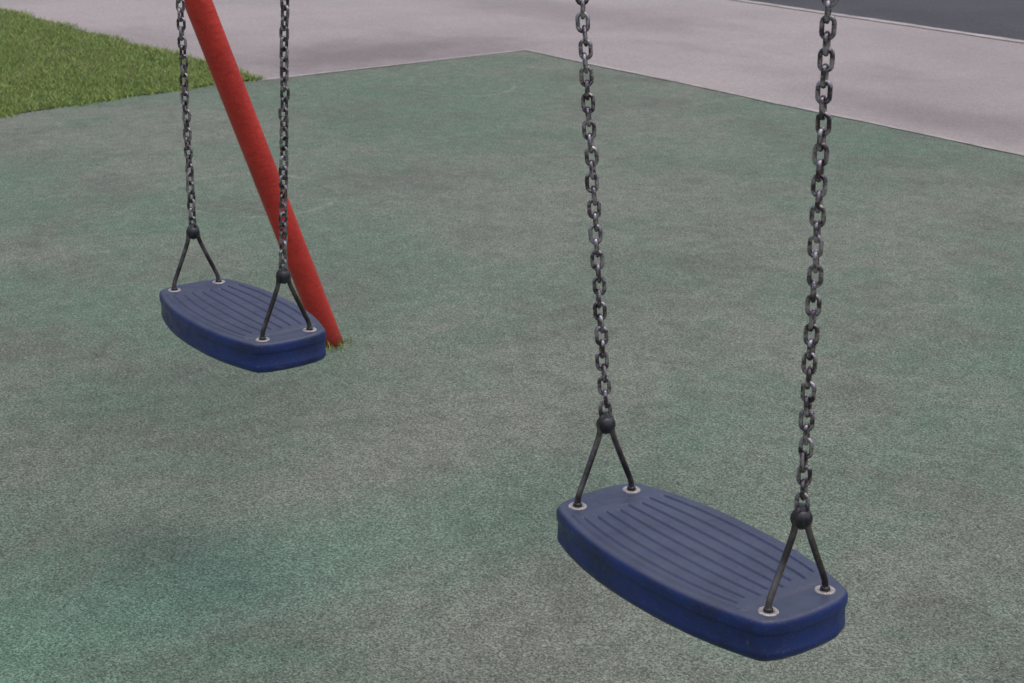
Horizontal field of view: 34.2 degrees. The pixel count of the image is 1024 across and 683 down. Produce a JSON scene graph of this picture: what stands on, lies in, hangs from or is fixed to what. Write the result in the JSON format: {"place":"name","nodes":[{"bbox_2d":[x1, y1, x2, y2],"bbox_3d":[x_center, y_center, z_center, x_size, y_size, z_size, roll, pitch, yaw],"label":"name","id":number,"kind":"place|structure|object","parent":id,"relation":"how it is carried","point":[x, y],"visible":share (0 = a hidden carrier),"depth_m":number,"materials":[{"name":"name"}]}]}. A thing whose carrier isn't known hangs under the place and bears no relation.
{"place":"outdoors","nodes":[
{"label":"outdoors","id":0,"kind":"place"},
{"bbox_2d":[0,8,272,118],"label":"lawn","id":1,"kind":"structure","parent":0,"point":[46,64],"depth_m":10.10,"materials":[{"name":"plant"}]},
{"bbox_2d":[0,50,1023,682],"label":"playground surface","id":2,"kind":"object","parent":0,"point":[388,492],"visible":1,"depth_m":4.82,"materials":[{"name":"rubber"}]},
{"bbox_2d":[184,0,343,347],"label":"swing frame","id":3,"kind":"object","parent":2,"relation":"on","point":[205,21],"visible":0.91,"depth_m":4.78,"materials":[{"name":"red metal"}]},
{"bbox_2d":[159,0,325,372],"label":"swing","id":4,"kind":"object","parent":3,"relation":"hanging from","point":[244,326],"visible":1,"depth_m":3.41,"materials":[{"name":"blue plastic"}]},
{"bbox_2d":[325,337,351,351],"bbox_3d":[-0.561,0.002,5.129,0.157,0.035,0.154,5,19,15],"label":"weed tuft","id":5,"kind":"object","parent":2,"relation":"on","point":[331,348],"visible":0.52,"depth_m":5.12,"materials":[{"name":"green plant"}]},
{"bbox_2d":[0,0,1023,152],"bbox_3d":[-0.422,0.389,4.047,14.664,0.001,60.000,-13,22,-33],"label":"pavement","id":6,"kind":"structure","parent":0,"point":[963,87],"depth_m":11.02,"materials":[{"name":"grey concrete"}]},
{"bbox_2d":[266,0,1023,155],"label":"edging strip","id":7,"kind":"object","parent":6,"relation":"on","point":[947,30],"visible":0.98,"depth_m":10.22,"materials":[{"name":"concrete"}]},
{"bbox_2d":[556,0,847,660],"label":"swing","id":8,"kind":"object","parent":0,"point":[710,575],"visible":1,"depth_m":2.34,"materials":[{"name":"blue plastic"}]},
{"bbox_2d":[749,0,1023,39],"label":"asphalt road","id":9,"kind":"structure","parent":0,"point":[1002,18],"depth_m":12.47,"materials":[{"name":"grey asphalt"}]}
]}

